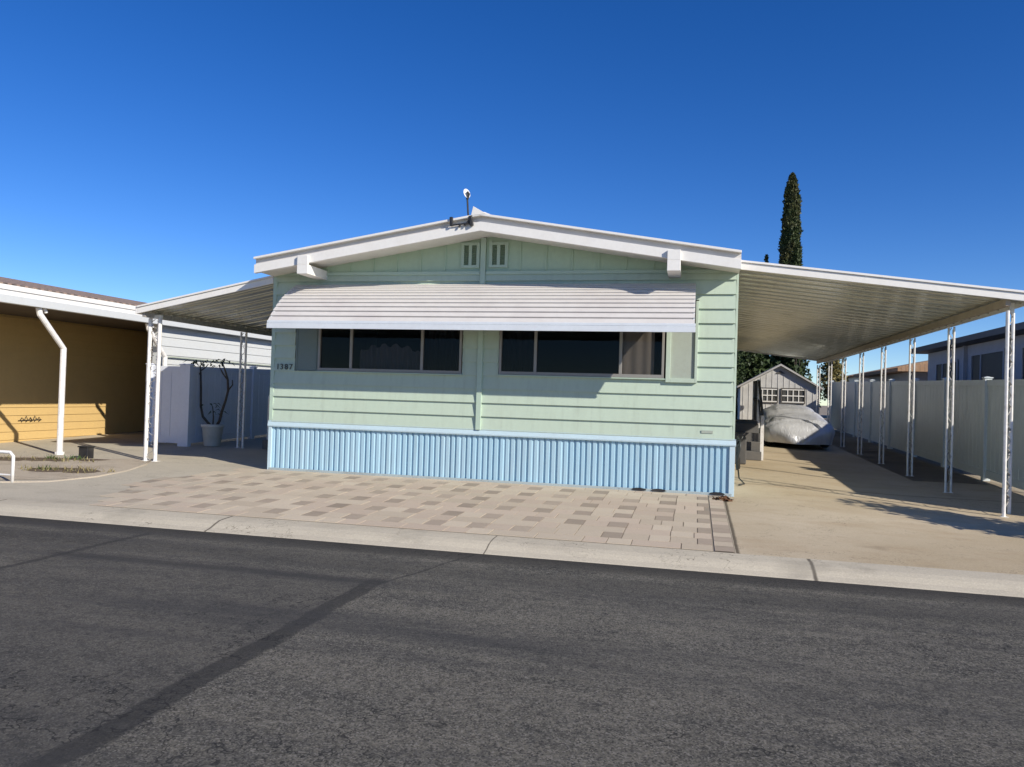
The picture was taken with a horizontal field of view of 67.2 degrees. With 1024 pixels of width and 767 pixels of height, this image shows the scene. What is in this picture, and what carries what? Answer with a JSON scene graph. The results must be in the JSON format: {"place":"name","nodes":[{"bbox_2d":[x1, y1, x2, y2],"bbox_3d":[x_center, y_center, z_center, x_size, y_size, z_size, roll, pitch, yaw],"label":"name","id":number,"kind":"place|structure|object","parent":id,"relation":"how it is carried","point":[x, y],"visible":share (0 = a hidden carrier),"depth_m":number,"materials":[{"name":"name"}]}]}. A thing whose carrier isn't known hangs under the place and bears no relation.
{"place":"outdoors","nodes":[
{"label":"outdoors","id":0,"kind":"place"},
{"bbox_2d":[0,431,735,552],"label":"concrete apron","id":1,"kind":"object","parent":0,"point":[175,460],"visible":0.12,"depth_m":13.63,"materials":[{"name":"beige concrete"}]},
{"bbox_2d":[0,450,14,482],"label":"rail","id":2,"kind":"object","parent":1,"relation":"on","point":[12,474],"visible":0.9,"depth_m":10.56,"materials":[{"name":"metal"}]},
{"bbox_2d":[0,457,105,460],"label":"mulch strip","id":3,"kind":"object","parent":1,"relation":"on","point":[22,459],"visible":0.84,"depth_m":13.16,"materials":[{"name":"brown soil"}]},
{"bbox_2d":[0,456,143,479],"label":"dirt bed","id":4,"kind":"object","parent":1,"relation":"on","point":[117,465],"visible":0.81,"depth_m":12.30,"materials":[{"name":"beige soil"}]},
{"bbox_2d":[0,455,114,472],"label":"dry grass","id":5,"kind":"structure","parent":4,"relation":"on","point":[65,467],"depth_m":11.92,"materials":[{"name":"beige plant"}]},
{"bbox_2d":[38,454,86,469],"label":"green weeds","id":6,"kind":"object","parent":4,"relation":"on","point":[71,457],"visible":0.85,"depth_m":13.28,"materials":[{"name":"green plant"}]},
{"bbox_2d":[26,468,99,472],"bbox_3d":[-6.890,1.327,11.832,1.185,0.030,0.540,2,-1,2],"label":"mulch patch","id":7,"kind":"object","parent":4,"relation":"on","point":[64,470],"visible":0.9,"depth_m":11.74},
{"bbox_2d":[77,445,94,458],"bbox_3d":[-7.510,1.212,13.595,0.210,0.225,0.190,2,-1,13],"label":"utility box","id":8,"kind":"object","parent":4,"relation":"on","point":[85,451],"visible":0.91,"depth_m":13.53,"materials":[{"name":"black plastic"}]},
{"bbox_2d":[0,459,152,482],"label":"concrete edging","id":9,"kind":"object","parent":1,"relation":"on","point":[146,463],"visible":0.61,"depth_m":11.12,"materials":[{"name":"beige concrete"}]},
{"bbox_2d":[0,277,271,454],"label":"neighbour house","id":10,"kind":"structure","parent":1,"relation":"on","point":[73,363],"depth_m":17.32,"materials":[{"name":"beige"}]},
{"bbox_2d":[135,276,273,461],"bbox_3d":[-4.080,-0.108,17.834,2.620,3.196,10.080,2,-1,13],"label":"carport","id":11,"kind":"object","parent":1,"relation":"on","point":[246,307],"visible":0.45,"depth_m":13.57,"materials":[{"name":"metal"}]},
{"bbox_2d":[144,363,270,446],"bbox_3d":[-6.160,0.447,21.002,1.090,1.958,9.750,2,-1,13],"label":"vinyl fence","id":12,"kind":"object","parent":1,"relation":"on","point":[181,420],"visible":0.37,"depth_m":16.68,"materials":[{"name":"white plastic"}]},
{"bbox_2d":[201,423,224,446],"bbox_3d":[-6.381,1.098,16.413,0.480,0.475,0.480,2,-1,13],"label":"planter pot","id":13,"kind":"object","parent":1,"relation":"on","point":[212,434],"visible":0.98,"depth_m":16.25,"materials":[{"name":"ceramic"}]},
{"bbox_2d":[184,359,234,423],"bbox_3d":[-6.477,0.192,16.450,1.214,1.485,0.384,2,-1,13],"label":"potted tree","id":14,"kind":"object","parent":13,"relation":"on","point":[225,400],"visible":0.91,"depth_m":16.41,"materials":[{"name":"brown plant"}]},
{"bbox_2d":[262,395,269,448],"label":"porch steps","id":15,"kind":"structure","parent":1,"relation":"on","point":[264,444],"depth_m":16.20,"materials":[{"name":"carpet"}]},
{"bbox_2d":[89,468,735,552],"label":"paver patio","id":16,"kind":"structure","parent":1,"relation":"on","point":[401,502],"depth_m":9.46,"materials":[{"name":"beige concrete"}]},
{"bbox_2d":[253,206,741,496],"bbox_3d":[1.467,-0.348,19.516,7.380,4.104,17.585,2,-1,13],"label":"mobile home","id":17,"kind":"object","parent":1,"relation":"on","point":[486,347],"visible":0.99,"depth_m":11.63,"materials":[{"name":"green wood"}]},
{"bbox_2d":[316,329,462,374],"bbox_3d":[-1.925,-0.721,12.261,2.460,1.133,0.245,2,-1,13],"label":"window","id":18,"kind":"structure","parent":17,"relation":"in","point":[445,350],"depth_m":12.21,"materials":[{"name":"glass"}]},
{"bbox_2d":[449,189,473,227],"bbox_3d":[-0.732,-2.566,11.275,0.373,0.571,0.112,2,-1,5],"label":"antenna","id":19,"kind":"object","parent":17,"relation":"attached to","point":[466,192],"visible":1,"depth_m":11.27,"materials":[{"name":"white plastic"}]},
{"bbox_2d":[497,330,664,379],"bbox_3d":[1.034,-0.652,11.548,2.510,1.133,0.235,2,-1,13],"label":"window","id":20,"kind":"structure","parent":17,"relation":"in","point":[521,347],"depth_m":11.40,"materials":[{"name":"glass"}]},
{"bbox_2d":[736,436,744,484],"bbox_3d":[3.619,1.221,12.357,0.201,0.767,0.566,2,-1,-1],"label":"garden hose","id":21,"kind":"object","parent":17,"relation":"hanging from","point":[738,445],"visible":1,"depth_m":12.31,"materials":[{"name":"rubber"}]},
{"bbox_2d":[0,515,1023,766],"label":"road","id":22,"kind":"structure","parent":0,"point":[122,645],"depth_m":4.35,"materials":[{"name":"grey asphalt"}]},
{"bbox_2d":[0,0,1023,405],"label":"sky","id":23,"kind":"structure","parent":0,"point":[151,150],"materials":[{"name":"blue"}]},
{"bbox_2d":[724,432,1023,574],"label":"driveway","id":24,"kind":"structure","parent":0,"point":[830,502],"depth_m":9.88,"materials":[{"name":"concrete"}]},
{"bbox_2d":[712,495,732,500],"bbox_3d":[2.894,1.576,10.564,0.261,0.089,0.255,2,-1,-32],"label":"leaf pile","id":25,"kind":"object","parent":24,"relation":"on","point":[725,498],"visible":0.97,"depth_m":10.55,"materials":[{"name":"brown plant"}]},
{"bbox_2d":[735,432,746,463],"bbox_3d":[4.542,1.310,15.704,0.420,0.617,0.500,2,-1,13],"label":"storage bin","id":26,"kind":"object","parent":24,"relation":"on","point":[743,450],"visible":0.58,"depth_m":15.43,"materials":[{"name":"grey plastic"}]},
{"bbox_2d":[735,379,763,460],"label":"porch steps","id":27,"kind":"structure","parent":24,"relation":"on","point":[749,429],"depth_m":17.08,"materials":[{"name":"carpet"}]},
{"bbox_2d":[736,364,822,419],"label":"storage shed","id":28,"kind":"structure","parent":24,"relation":"on","point":[781,384],"depth_m":27.91,"materials":[{"name":"white wood"}]},
{"bbox_2d":[761,387,777,402],"bbox_3d":[9.270,0.427,27.991,0.750,0.560,0.044,2,-1,13],"label":"window","id":29,"kind":"structure","parent":28,"relation":"in","point":[769,395],"depth_m":27.97,"materials":[{"name":"white glass"}]},
{"bbox_2d":[781,388,805,403],"bbox_3d":[10.135,0.450,27.784,0.830,0.560,0.044,2,-1,13],"label":"window","id":30,"kind":"structure","parent":28,"relation":"in","point":[792,395],"depth_m":27.78,"materials":[{"name":"white glass"}]},
{"bbox_2d":[755,404,834,447],"bbox_3d":[7.957,1.161,22.027,1.920,1.129,4.696,2,-1,13],"label":"covered car","id":31,"kind":"object","parent":24,"relation":"on","point":[794,424],"visible":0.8,"depth_m":20.11,"materials":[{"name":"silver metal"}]},
{"bbox_2d":[737,260,1023,516],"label":"carport","id":32,"kind":"object","parent":24,"relation":"on","point":[820,315],"visible":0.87,"depth_m":12.89,"materials":[{"name":"metal"}]},
{"bbox_2d":[819,406,1023,492],"bbox_3d":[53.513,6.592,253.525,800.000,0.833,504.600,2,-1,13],"label":"ground","id":33,"kind":"structure","parent":0,"point":[931,463],"depth_m":16.48,"materials":[{"name":"beige gravel"}]},
{"bbox_2d":[0,499,1023,597],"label":"curb","id":34,"kind":"structure","parent":33,"relation":"on","point":[973,582],"depth_m":7.37,"materials":[{"name":"concrete"}]},
{"bbox_2d":[735,350,746,418],"bbox_3d":[8.662,-0.289,30.450,1.405,3.972,1.837,2,-1,-13],"label":"tall shrub","id":35,"kind":"object","parent":33,"relation":"on","point":[740,379],"visible":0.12,"depth_m":30.02,"materials":[{"name":"green plant"}]},
{"bbox_2d":[736,352,759,390],"bbox_3d":[8.823,-1.566,33.241,3.814,6.498,3.643,2,-1,13],"label":"leafy tree","id":36,"kind":"object","parent":33,"relation":"on","point":[748,359],"depth_m":32.55,"materials":[{"name":"green plant"}]},
{"bbox_2d":[736,353,795,399],"bbox_3d":[11.060,-1.704,34.163,3.919,7.037,3.945,2,-1,13],"label":"leafy tree","id":37,"kind":"object","parent":33,"relation":"on","point":[766,362],"visible":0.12,"depth_m":32.99,"materials":[{"name":"green plant"}]},
{"bbox_2d":[764,254,768,262],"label":"cypress tree","id":38,"kind":"object","parent":33,"relation":"on","point":[766,258],"visible":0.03,"depth_m":40.50,"materials":[{"name":"green plant"}]},
{"bbox_2d":[777,172,803,266],"bbox_3d":[14.171,-4.485,39.333,1.740,12.647,1.671,2,-1,13],"label":"cypress tree","id":39,"kind":"object","parent":33,"relation":"on","point":[789,249],"visible":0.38,"depth_m":39.06,"materials":[{"name":"green plant"}]},
{"bbox_2d":[778,356,820,407],"bbox_3d":[12.110,-0.674,33.014,2.248,5.090,2.018,2,-1,-39],"label":"leafy tree","id":40,"kind":"object","parent":33,"relation":"on","point":[798,366],"visible":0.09,"depth_m":32.96,"materials":[{"name":"green plant"}]},
{"bbox_2d":[818,359,848,401],"bbox_3d":[14.760,0.137,35.404,1.571,3.479,1.765,2,-1,-25],"label":"leafy tree","id":41,"kind":"object","parent":33,"relation":"on","point":[836,373],"visible":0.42,"depth_m":35.32,"materials":[{"name":"green plant"}]},
{"bbox_2d":[829,360,927,403],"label":"distant house","id":42,"kind":"structure","parent":33,"relation":"on","point":[851,378],"depth_m":42.96,"materials":[{"name":"beige"}]},
{"bbox_2d":[853,364,927,380],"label":"distant house","id":43,"kind":"structure","parent":33,"relation":"on","point":[901,373],"depth_m":30.81,"materials":[{"name":"beige paint"}]},
{"bbox_2d":[911,322,1023,380],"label":"neighbour house","id":44,"kind":"structure","parent":33,"relation":"on","point":[979,355],"depth_m":21.27,"materials":[{"name":"blue"}]},
{"bbox_2d":[935,359,957,380],"bbox_3d":[13.589,-0.055,24.116,0.046,1.290,2.140,2,-1,13],"label":"window","id":45,"kind":"structure","parent":44,"relation":"in","point":[940,367],"depth_m":24.35,"materials":[{"name":"black glass"}]},
{"bbox_2d":[970,348,1004,379],"bbox_3d":[12.790,-0.179,20.761,0.046,1.390,2.440,2,-1,13],"label":"window","id":46,"kind":"structure","parent":44,"relation":"in","point":[991,363],"depth_m":20.67,"materials":[{"name":"black glass"}]},
{"bbox_2d":[1020,345,1023,378],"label":"window","id":47,"kind":"structure","parent":44,"relation":"in","point":[1022,346],"depth_m":18.48,"materials":[{"name":"black glass"}]},
{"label":"side yard","id":48,"kind":"structure","parent":0,"visible":0},
{"bbox_2d":[829,376,1023,489],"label":"vinyl fence","id":49,"kind":"object","parent":48,"relation":"on","point":[978,420],"visible":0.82,"depth_m":16.51,"materials":[{"name":"white plastic"}]}
]}

